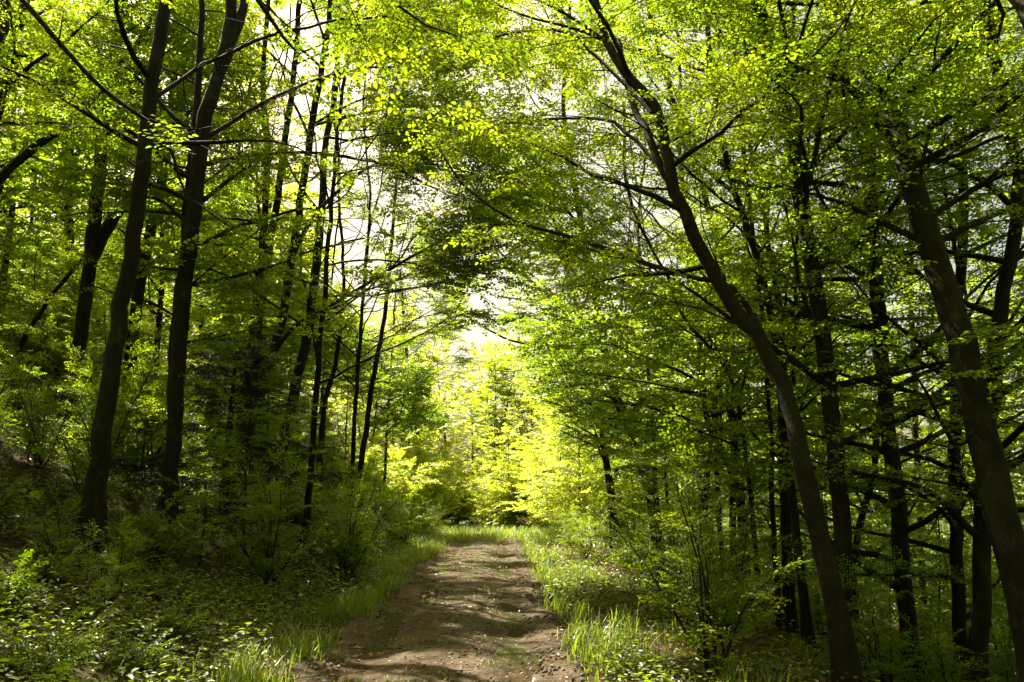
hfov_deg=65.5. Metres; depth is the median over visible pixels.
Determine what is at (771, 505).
beech tree
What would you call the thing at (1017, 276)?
beech tree
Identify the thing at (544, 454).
young tree
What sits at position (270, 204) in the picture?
beech tree
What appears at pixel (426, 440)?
young tree
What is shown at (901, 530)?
beech tree
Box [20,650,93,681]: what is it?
shrub
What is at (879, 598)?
shrub
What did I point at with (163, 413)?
shrub
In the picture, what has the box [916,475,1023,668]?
beech sapling
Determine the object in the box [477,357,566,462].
beech tree
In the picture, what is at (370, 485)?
shrub
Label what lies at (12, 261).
beech tree
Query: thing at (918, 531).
beech sapling
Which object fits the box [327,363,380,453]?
beech tree
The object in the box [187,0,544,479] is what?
beech tree
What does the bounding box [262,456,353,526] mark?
shrub
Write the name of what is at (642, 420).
beech tree
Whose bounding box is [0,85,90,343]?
beech tree
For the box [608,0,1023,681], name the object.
beech tree
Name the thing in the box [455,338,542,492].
beech tree
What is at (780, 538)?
beech sapling
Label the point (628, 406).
beech tree
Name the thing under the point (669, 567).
shrub
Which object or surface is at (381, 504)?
shrub
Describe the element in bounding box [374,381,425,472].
young tree
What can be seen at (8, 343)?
shrub
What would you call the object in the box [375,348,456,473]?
beech tree
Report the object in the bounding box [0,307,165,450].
shrub
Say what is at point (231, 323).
beech tree
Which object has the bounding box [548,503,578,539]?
shrub
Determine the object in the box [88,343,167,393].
shrub
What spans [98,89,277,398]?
beech tree
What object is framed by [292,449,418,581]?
shrub
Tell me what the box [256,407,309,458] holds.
shrub
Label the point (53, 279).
beech sapling
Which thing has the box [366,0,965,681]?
beech tree
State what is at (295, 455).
shrub
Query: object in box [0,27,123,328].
beech tree
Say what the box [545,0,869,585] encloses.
beech tree
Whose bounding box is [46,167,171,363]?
beech tree
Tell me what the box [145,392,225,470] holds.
shrub
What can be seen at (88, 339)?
shrub
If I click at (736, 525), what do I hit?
shrub
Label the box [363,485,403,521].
shrub
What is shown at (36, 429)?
shrub
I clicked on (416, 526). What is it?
shrub
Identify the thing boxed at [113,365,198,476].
shrub
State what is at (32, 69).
beech tree
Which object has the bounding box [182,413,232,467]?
shrub
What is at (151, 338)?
beech tree
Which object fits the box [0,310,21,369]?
shrub
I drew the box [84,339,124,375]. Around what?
shrub
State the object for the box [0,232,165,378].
beech sapling
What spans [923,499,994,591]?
beech sapling
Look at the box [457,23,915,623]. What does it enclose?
beech tree
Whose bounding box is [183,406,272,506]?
shrub
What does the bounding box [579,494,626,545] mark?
shrub
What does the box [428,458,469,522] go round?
shrub
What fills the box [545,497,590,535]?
shrub
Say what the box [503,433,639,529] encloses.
shrub
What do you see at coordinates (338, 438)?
beech sapling
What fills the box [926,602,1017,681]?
shrub
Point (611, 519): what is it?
shrub
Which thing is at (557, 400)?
beech tree
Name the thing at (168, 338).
beech tree
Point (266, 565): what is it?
shrub
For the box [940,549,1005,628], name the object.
beech sapling
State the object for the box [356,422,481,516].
shrub
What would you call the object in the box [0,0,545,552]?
beech tree
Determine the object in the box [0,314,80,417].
shrub
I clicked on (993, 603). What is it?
beech sapling
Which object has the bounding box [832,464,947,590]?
beech sapling
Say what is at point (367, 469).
shrub
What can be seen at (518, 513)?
shrub
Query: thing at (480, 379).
beech tree
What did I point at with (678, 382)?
beech tree
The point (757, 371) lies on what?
beech tree
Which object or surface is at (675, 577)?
shrub
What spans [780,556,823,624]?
shrub
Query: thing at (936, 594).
beech sapling
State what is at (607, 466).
beech tree
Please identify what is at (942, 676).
shrub
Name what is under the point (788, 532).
beech tree
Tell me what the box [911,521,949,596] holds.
beech sapling
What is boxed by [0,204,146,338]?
beech sapling
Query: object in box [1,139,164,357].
beech tree
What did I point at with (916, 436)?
beech tree
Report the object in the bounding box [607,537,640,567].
shrub
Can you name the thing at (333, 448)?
shrub
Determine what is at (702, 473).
beech sapling
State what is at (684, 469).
beech tree
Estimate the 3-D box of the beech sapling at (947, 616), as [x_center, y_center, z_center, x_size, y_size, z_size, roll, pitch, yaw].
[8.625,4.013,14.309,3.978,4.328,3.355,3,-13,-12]
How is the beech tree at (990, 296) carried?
on the ground at (394, 619)
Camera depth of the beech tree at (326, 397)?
22.48 m
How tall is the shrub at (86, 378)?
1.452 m
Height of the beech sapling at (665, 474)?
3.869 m
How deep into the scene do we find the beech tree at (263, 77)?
17.92 m
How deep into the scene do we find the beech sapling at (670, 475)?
15.56 m
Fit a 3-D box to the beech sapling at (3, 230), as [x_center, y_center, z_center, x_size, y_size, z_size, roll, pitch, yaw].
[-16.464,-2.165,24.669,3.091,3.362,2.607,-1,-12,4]
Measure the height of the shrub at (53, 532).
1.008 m
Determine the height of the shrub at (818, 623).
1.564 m
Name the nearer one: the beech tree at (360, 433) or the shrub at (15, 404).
the shrub at (15, 404)
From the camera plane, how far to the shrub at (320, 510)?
16.86 m
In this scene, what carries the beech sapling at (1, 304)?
on the ground at (394, 619)
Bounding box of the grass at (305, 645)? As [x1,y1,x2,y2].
[0,418,829,681]
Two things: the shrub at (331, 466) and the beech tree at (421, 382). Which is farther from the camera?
the beech tree at (421, 382)
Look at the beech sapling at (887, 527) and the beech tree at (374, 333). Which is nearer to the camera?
the beech sapling at (887, 527)
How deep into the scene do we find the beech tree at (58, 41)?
9.63 m
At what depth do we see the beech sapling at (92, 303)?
29.21 m
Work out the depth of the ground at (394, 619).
10.46 m
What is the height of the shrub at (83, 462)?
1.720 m
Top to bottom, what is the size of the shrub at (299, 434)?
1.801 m
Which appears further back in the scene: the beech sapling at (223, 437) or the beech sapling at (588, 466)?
the beech sapling at (588, 466)
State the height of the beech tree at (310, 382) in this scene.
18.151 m
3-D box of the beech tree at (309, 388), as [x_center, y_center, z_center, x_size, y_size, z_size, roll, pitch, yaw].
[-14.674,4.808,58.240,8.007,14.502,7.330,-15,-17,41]
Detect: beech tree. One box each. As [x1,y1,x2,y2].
[0,0,175,184]
[0,0,194,153]
[0,0,229,225]
[0,0,469,531]
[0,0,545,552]
[0,1,190,362]
[0,3,112,232]
[0,5,69,154]
[0,6,63,231]
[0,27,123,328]
[0,28,106,328]
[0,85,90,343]
[0,161,87,340]
[1,0,249,424]
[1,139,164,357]
[3,0,284,398]
[5,187,57,307]
[6,0,263,387]
[33,39,182,362]
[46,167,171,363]
[47,166,168,366]
[73,25,248,392]
[77,243,197,354]
[79,0,369,488]
[94,0,635,546]
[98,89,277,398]
[107,199,217,363]
[115,254,168,372]
[131,81,231,383]
[138,0,344,406]
[140,236,197,376]
[146,198,237,410]
[157,2,373,430]
[164,80,453,439]
[171,80,334,414]
[183,0,381,467]
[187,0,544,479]
[188,182,313,427]
[194,0,413,489]
[198,182,365,441]
[199,73,483,505]
[206,28,411,495]
[225,174,347,413]
[246,0,551,140]
[260,283,332,428]
[271,69,482,486]
[289,190,489,490]
[293,364,350,464]
[305,310,373,467]
[311,49,464,501]
[325,307,400,452]
[326,341,380,462]
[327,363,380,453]
[339,356,399,458]
[342,295,441,458]
[360,278,463,468]
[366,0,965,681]
[369,271,460,473]
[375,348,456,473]
[399,314,465,464]
[412,343,479,522]
[439,334,520,524]
[447,342,531,478]
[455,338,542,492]
[456,347,529,453]
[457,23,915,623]
[458,0,687,566]
[461,5,771,575]
[461,122,700,548]
[465,0,1023,642]
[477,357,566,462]
[483,342,548,453]
[492,0,910,605]
[504,320,586,454]
[523,338,565,456]
[530,123,757,559]
[541,0,900,649]
[542,0,1023,124]
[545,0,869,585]
[557,31,839,580]
[565,220,713,540]
[566,191,680,532]
[576,58,865,568]
[580,268,675,524]
[586,230,692,505]
[588,0,974,636]
[592,0,991,637]
[600,0,989,633]
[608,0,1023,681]
[611,170,811,522]
[624,0,1023,642]
[633,0,1023,681]
[638,212,727,531]
[659,366,724,523]
[662,216,746,520]
[663,235,763,529]
[668,105,967,588]
[694,132,911,559]
[696,143,810,505]
[704,0,1023,681]
[713,0,1023,681]
[760,237,946,593]
[767,0,1023,641]
[818,230,922,526]
[832,283,1015,601]
[843,181,1023,623]
[846,346,925,531]
[910,167,1023,534]
[945,87,1023,474]
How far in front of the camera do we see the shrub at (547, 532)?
30.89 m
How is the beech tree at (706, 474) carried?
on the ground at (394, 619)
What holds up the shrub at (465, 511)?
on the ground at (394, 619)
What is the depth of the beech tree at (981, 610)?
9.18 m
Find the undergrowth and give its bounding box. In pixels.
[0,366,1015,681]
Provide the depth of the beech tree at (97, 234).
17.11 m
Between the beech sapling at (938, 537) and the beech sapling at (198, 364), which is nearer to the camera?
the beech sapling at (938, 537)
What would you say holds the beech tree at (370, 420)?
on the ground at (394, 619)
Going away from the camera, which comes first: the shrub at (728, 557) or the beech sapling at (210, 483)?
the beech sapling at (210, 483)
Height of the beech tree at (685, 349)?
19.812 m
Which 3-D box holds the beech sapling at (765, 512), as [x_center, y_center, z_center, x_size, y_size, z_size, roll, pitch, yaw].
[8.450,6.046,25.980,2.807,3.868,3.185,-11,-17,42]
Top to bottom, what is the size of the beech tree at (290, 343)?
14.780 m
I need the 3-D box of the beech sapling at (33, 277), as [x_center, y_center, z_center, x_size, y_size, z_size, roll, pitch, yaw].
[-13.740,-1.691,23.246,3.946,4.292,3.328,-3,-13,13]
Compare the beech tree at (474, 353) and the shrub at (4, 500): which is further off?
the beech tree at (474, 353)
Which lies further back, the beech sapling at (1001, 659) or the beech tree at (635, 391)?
the beech tree at (635, 391)
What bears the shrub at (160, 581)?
on the ground at (394, 619)
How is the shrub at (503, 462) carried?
on the ground at (394, 619)
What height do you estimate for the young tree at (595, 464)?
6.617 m
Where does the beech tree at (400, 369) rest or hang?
on the ground at (394, 619)
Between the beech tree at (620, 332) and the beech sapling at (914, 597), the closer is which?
the beech sapling at (914, 597)
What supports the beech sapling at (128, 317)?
on the ground at (394, 619)
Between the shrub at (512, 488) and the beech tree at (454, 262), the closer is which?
the beech tree at (454, 262)
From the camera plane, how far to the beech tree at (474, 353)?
66.79 m
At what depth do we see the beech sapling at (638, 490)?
33.79 m
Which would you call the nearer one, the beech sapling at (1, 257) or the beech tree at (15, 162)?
the beech tree at (15, 162)
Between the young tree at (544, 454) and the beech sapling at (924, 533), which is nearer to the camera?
the beech sapling at (924, 533)
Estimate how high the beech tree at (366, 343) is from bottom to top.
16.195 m
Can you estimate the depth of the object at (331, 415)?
29.95 m
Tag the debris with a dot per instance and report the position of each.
(385, 610)
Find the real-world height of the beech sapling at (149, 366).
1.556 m
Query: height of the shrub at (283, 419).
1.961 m
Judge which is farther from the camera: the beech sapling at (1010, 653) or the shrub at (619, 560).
the shrub at (619, 560)
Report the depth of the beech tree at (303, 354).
20.48 m
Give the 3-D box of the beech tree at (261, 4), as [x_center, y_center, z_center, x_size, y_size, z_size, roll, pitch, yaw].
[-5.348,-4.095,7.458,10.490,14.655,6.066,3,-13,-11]
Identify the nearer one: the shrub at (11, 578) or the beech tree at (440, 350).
the shrub at (11, 578)
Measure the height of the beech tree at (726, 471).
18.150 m
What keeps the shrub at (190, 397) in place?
on the ground at (394, 619)
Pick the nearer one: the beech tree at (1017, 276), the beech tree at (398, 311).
the beech tree at (1017, 276)
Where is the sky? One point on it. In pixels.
(476, 335)
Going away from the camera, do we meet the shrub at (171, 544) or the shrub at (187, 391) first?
the shrub at (171, 544)
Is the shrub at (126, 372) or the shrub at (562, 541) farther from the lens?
the shrub at (562, 541)
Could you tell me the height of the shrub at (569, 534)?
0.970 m
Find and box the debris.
[3,440,895,681]
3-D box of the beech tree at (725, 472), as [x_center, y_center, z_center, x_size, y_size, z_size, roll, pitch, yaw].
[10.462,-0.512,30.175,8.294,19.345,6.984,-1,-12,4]
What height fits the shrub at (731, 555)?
1.796 m
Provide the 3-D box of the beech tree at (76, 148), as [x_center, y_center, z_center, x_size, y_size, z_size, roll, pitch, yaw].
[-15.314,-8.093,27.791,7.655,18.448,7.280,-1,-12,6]
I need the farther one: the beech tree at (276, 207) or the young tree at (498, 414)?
the young tree at (498, 414)
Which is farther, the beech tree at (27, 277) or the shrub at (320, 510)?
the beech tree at (27, 277)
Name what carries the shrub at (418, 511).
on the ground at (394, 619)
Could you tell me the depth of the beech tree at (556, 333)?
19.47 m
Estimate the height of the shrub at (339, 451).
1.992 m
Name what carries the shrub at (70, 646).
on the ground at (394, 619)
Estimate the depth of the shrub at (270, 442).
21.40 m
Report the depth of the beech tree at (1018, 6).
9.56 m
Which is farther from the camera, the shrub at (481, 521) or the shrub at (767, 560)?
the shrub at (481, 521)
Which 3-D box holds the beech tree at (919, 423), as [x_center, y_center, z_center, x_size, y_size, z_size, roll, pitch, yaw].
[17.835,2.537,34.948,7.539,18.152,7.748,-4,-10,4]
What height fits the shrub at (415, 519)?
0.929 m
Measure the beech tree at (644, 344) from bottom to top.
13.974 m
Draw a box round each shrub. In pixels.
[0,280,75,363]
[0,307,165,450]
[0,309,27,365]
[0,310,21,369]
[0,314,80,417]
[0,345,103,473]
[0,352,30,424]
[0,473,37,515]
[0,538,93,584]
[0,546,49,609]
[0,605,123,678]
[10,270,134,379]
[13,479,86,560]
[16,326,167,462]
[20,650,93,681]
[22,547,137,619]
[23,390,132,504]
[40,366,142,425]
[49,315,103,367]
[49,350,99,398]
[51,517,158,602]
[64,353,196,466]
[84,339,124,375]
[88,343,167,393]
[88,620,190,676]
[95,370,142,407]
[99,485,225,561]
[112,504,160,571]
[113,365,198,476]
[116,384,209,464]
[124,589,227,644]
[128,557,193,596]
[135,338,241,433]
[136,365,198,414]
[137,365,188,406]
[138,369,238,446]
[139,386,196,441]
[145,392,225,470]
[153,412,353,590]
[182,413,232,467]
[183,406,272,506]
[211,418,233,438]
[233,412,266,464]
[254,424,294,468]
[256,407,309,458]
[260,401,304,447]
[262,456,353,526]
[264,480,340,522]
[267,420,326,487]
[277,411,308,456]
[288,433,350,486]
[290,412,362,478]
[290,461,412,573]
[292,414,317,455]
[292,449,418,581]
[305,433,348,470]
[315,437,392,552]
[317,427,343,467]
[318,410,350,468]
[322,449,359,493]
[323,454,339,473]
[337,415,442,501]
[340,448,373,477]
[354,455,374,484]
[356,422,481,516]
[358,447,443,503]
[363,481,396,508]
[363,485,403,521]
[367,477,436,544]
[374,512,411,539]
[375,498,414,521]
[386,477,423,507]
[388,446,473,518]
[401,482,441,530]
[401,505,422,529]
[404,499,439,530]
[408,497,433,520]
[426,493,459,531]
[427,468,482,525]
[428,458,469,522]
[443,464,503,526]
[455,449,551,527]
[467,440,566,494]
[469,457,512,527]
[484,453,563,525]
[485,441,554,529]
[495,447,601,528]
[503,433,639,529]
[531,463,643,539]
[536,505,576,538]
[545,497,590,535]
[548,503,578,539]
[554,517,589,546]
[555,522,593,544]
[567,497,610,557]
[569,403,811,679]
[569,478,630,537]
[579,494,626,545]
[600,515,756,621]
[604,504,669,575]
[605,512,645,549]
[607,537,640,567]
[623,513,644,549]
[632,547,674,583]
[644,485,809,633]
[652,530,732,594]
[671,516,697,553]
[701,533,766,574]
[716,507,762,566]
[757,527,796,592]
[764,546,867,642]
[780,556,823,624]
[805,535,933,681]
[859,591,1012,681]
[866,571,892,611]
[914,578,951,622]
[917,582,970,641]
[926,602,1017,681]
[989,612,1013,656]
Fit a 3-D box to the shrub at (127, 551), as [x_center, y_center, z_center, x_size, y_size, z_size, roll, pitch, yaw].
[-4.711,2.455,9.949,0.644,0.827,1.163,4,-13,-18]
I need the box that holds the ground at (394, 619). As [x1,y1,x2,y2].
[0,329,1023,681]
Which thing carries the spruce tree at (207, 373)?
on the ground at (394, 619)
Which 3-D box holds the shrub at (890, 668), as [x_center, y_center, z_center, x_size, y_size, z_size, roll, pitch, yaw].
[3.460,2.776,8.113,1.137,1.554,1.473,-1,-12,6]
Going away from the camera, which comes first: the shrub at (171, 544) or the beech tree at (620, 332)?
the shrub at (171, 544)
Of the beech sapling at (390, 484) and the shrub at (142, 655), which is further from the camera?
the beech sapling at (390, 484)
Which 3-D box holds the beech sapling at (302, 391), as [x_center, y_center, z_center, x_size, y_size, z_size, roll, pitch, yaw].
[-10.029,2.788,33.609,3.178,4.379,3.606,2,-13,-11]
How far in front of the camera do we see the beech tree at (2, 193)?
24.90 m
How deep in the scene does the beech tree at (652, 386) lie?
15.84 m
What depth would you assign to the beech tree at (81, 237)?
32.03 m
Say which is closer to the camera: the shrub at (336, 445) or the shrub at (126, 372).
the shrub at (126, 372)
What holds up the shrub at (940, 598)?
on the ground at (394, 619)
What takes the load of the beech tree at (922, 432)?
on the ground at (394, 619)
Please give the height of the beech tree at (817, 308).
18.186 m
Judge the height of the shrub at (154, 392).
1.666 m
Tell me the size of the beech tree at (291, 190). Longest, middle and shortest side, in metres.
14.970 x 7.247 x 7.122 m
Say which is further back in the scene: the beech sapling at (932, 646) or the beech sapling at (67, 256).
the beech sapling at (67, 256)
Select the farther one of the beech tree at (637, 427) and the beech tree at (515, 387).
the beech tree at (515, 387)
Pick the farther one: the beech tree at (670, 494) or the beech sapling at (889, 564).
the beech tree at (670, 494)
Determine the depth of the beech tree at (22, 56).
16.75 m
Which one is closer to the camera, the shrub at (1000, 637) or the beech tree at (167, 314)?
the shrub at (1000, 637)
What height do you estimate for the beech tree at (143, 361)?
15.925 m
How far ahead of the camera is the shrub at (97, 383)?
16.82 m
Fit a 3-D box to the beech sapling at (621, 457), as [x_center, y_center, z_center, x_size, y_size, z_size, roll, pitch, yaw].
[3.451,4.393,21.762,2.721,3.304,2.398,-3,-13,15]
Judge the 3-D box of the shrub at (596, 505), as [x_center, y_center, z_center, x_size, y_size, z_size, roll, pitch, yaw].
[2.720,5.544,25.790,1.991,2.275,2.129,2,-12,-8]
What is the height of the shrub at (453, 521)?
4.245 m
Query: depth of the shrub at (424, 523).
27.87 m
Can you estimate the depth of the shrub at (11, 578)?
7.25 m
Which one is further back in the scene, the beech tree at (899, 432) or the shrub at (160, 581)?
the beech tree at (899, 432)
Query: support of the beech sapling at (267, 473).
on the ground at (394, 619)
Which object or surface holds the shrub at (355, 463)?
on the ground at (394, 619)
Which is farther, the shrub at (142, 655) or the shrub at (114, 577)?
the shrub at (114, 577)
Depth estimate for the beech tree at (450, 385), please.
66.46 m
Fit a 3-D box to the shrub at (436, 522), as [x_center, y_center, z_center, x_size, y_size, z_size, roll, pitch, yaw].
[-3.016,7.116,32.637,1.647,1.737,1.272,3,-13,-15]
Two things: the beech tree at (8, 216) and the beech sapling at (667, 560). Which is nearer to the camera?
the beech sapling at (667, 560)
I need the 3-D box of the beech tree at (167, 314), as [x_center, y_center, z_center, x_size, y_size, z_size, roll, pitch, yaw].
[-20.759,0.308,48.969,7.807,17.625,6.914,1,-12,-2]
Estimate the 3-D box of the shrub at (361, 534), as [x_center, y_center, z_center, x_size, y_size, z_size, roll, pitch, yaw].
[-3.065,3.426,15.458,2.105,2.221,1.626,12,-17,-43]
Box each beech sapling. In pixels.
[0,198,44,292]
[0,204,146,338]
[0,218,102,349]
[0,224,35,298]
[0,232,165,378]
[0,248,94,321]
[0,252,16,303]
[0,256,98,347]
[0,288,65,349]
[0,296,18,312]
[17,239,107,342]
[23,250,128,326]
[23,264,160,385]
[36,260,170,361]
[54,277,114,337]
[89,318,147,369]
[91,272,157,361]
[114,480,273,567]
[136,357,166,381]
[138,328,335,552]
[163,337,222,400]
[178,435,288,523]
[213,307,340,445]
[235,358,310,428]
[249,440,334,498]
[273,383,336,438]
[294,340,414,487]
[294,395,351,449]
[377,472,403,496]
[567,450,629,515]
[574,439,726,583]
[587,443,683,547]
[597,432,728,560]
[604,441,694,554]
[613,456,676,531]
[622,536,720,593]
[629,411,779,571]
[678,497,724,535]
[681,474,813,593]
[722,472,807,563]
[753,419,927,579]
[755,458,887,567]
[757,504,813,560]
[805,524,925,619]
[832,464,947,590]
[852,522,891,592]
[858,452,1016,655]
[858,458,1023,675]
[860,544,931,605]
[873,580,951,617]
[874,513,969,579]
[886,601,952,660]
[910,530,1012,666]
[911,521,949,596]
[913,567,951,610]
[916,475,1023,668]
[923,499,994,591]
[926,540,1002,616]
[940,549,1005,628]
[949,476,1023,668]
[966,648,1015,681]
[989,654,1015,668]
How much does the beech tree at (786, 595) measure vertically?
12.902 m
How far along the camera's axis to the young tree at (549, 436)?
51.73 m
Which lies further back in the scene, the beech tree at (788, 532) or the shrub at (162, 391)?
the shrub at (162, 391)
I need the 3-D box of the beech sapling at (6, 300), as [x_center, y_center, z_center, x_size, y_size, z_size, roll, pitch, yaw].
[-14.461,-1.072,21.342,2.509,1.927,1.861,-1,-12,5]
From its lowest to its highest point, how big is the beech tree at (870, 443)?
18.991 m
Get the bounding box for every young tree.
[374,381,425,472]
[383,411,458,482]
[416,378,475,484]
[445,416,500,523]
[458,393,522,496]
[461,421,540,528]
[490,376,556,482]
[511,400,600,511]
[515,393,646,522]
[528,396,582,488]
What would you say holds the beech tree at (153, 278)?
on the ground at (394, 619)
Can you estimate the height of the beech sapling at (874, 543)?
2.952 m
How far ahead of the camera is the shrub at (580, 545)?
20.59 m
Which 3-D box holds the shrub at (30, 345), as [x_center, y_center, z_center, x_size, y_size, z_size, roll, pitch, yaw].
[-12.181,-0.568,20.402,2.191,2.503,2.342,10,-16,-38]
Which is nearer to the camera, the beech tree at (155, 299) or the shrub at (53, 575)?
the shrub at (53, 575)
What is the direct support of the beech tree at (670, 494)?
on the ground at (394, 619)
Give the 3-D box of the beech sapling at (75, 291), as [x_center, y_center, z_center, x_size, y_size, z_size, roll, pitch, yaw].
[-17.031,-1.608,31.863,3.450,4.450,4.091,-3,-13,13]
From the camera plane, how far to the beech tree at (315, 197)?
56.15 m
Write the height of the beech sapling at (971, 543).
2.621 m
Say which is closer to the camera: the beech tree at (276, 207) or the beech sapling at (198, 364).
the beech tree at (276, 207)
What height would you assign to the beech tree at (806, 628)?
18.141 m
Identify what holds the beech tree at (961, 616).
on the ground at (394, 619)
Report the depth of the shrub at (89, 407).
13.70 m
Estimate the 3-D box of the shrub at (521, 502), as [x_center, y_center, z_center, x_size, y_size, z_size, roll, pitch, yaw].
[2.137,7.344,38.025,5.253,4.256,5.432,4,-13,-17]
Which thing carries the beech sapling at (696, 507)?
on the ground at (394, 619)
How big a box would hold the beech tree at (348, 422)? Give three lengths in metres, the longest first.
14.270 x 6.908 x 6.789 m
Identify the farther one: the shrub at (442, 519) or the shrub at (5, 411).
the shrub at (442, 519)
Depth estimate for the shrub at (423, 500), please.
30.57 m
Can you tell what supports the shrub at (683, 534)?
on the ground at (394, 619)
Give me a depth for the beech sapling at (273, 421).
25.00 m
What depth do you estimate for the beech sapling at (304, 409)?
34.03 m
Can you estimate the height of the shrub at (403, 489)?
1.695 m
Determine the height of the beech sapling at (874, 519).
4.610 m
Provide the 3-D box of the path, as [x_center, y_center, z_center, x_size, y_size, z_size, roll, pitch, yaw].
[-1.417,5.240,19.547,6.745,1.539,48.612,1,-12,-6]
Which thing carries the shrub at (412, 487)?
on the ground at (394, 619)
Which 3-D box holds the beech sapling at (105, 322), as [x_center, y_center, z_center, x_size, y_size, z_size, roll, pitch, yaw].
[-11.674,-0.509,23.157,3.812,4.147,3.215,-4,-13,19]
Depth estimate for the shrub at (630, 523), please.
26.54 m
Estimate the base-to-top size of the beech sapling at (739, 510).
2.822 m
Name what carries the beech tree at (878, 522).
on the ground at (394, 619)
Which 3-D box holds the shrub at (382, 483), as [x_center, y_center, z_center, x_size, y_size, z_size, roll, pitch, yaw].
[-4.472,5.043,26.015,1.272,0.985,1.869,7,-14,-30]
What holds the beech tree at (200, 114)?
on the ground at (394, 619)
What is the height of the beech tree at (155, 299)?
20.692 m
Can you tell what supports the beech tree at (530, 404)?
on the ground at (394, 619)
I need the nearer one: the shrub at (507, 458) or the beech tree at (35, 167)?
the beech tree at (35, 167)
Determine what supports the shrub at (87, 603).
on the ground at (394, 619)
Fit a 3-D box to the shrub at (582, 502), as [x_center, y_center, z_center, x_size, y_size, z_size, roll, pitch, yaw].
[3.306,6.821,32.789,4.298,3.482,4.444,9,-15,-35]
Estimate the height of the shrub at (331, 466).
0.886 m
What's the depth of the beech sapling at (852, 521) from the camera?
20.91 m
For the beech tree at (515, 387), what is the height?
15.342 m
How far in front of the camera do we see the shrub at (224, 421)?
24.33 m
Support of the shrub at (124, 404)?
on the ground at (394, 619)
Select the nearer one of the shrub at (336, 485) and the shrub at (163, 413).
the shrub at (163, 413)
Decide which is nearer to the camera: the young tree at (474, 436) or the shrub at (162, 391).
the shrub at (162, 391)
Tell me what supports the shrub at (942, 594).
on the ground at (394, 619)
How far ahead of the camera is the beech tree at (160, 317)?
29.12 m
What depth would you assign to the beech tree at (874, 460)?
13.88 m
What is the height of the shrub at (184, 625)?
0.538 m
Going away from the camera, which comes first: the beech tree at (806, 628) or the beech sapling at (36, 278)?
the beech tree at (806, 628)
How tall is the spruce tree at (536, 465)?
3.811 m
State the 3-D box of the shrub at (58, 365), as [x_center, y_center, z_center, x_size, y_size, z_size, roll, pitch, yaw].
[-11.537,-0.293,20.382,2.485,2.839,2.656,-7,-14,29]
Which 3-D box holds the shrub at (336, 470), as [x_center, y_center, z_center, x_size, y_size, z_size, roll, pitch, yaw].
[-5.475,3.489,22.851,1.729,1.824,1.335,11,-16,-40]
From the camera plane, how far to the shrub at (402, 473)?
35.70 m
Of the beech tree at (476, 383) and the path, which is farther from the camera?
the beech tree at (476, 383)
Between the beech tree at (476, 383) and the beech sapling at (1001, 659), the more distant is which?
the beech tree at (476, 383)
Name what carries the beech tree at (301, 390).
on the ground at (394, 619)
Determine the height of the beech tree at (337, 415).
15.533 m
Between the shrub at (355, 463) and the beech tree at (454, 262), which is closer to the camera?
the beech tree at (454, 262)
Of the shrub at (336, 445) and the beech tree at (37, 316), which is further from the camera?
the shrub at (336, 445)
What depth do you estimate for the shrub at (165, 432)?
15.66 m
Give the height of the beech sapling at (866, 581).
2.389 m
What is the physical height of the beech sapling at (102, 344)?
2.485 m
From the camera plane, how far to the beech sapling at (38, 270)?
25.78 m
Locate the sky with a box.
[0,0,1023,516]
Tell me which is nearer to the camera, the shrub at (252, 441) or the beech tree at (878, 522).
the shrub at (252, 441)
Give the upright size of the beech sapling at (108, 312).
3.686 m
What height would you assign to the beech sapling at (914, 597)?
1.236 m
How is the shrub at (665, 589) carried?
on the ground at (394, 619)
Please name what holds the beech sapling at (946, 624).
on the ground at (394, 619)
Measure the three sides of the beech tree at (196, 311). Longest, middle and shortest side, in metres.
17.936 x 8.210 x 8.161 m
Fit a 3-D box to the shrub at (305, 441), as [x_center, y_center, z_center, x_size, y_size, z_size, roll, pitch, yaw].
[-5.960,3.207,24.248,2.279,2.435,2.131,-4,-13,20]
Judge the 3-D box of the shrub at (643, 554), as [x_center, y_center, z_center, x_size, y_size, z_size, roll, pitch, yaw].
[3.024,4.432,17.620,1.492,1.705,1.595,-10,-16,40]
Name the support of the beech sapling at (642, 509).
on the ground at (394, 619)
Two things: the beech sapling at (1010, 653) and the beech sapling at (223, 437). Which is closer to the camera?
the beech sapling at (1010, 653)
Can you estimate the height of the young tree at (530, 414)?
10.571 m
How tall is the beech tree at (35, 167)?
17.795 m
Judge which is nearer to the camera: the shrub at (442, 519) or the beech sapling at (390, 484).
the beech sapling at (390, 484)
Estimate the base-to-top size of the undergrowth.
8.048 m
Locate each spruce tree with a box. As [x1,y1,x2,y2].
[119,331,357,512]
[512,460,565,531]
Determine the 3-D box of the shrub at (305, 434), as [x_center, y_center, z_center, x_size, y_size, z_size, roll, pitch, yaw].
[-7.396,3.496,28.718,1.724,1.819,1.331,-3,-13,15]
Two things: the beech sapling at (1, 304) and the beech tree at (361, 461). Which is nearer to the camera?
the beech sapling at (1, 304)
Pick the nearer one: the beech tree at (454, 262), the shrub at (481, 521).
the beech tree at (454, 262)
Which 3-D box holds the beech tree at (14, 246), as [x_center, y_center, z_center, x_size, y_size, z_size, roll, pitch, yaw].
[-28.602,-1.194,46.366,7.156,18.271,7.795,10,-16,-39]
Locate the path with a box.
[282,533,586,681]
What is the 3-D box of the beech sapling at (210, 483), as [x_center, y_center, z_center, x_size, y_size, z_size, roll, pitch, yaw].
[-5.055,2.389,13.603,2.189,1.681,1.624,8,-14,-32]
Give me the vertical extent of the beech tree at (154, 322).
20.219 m
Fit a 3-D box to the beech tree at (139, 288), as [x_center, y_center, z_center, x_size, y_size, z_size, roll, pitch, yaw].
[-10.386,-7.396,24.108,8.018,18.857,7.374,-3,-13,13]

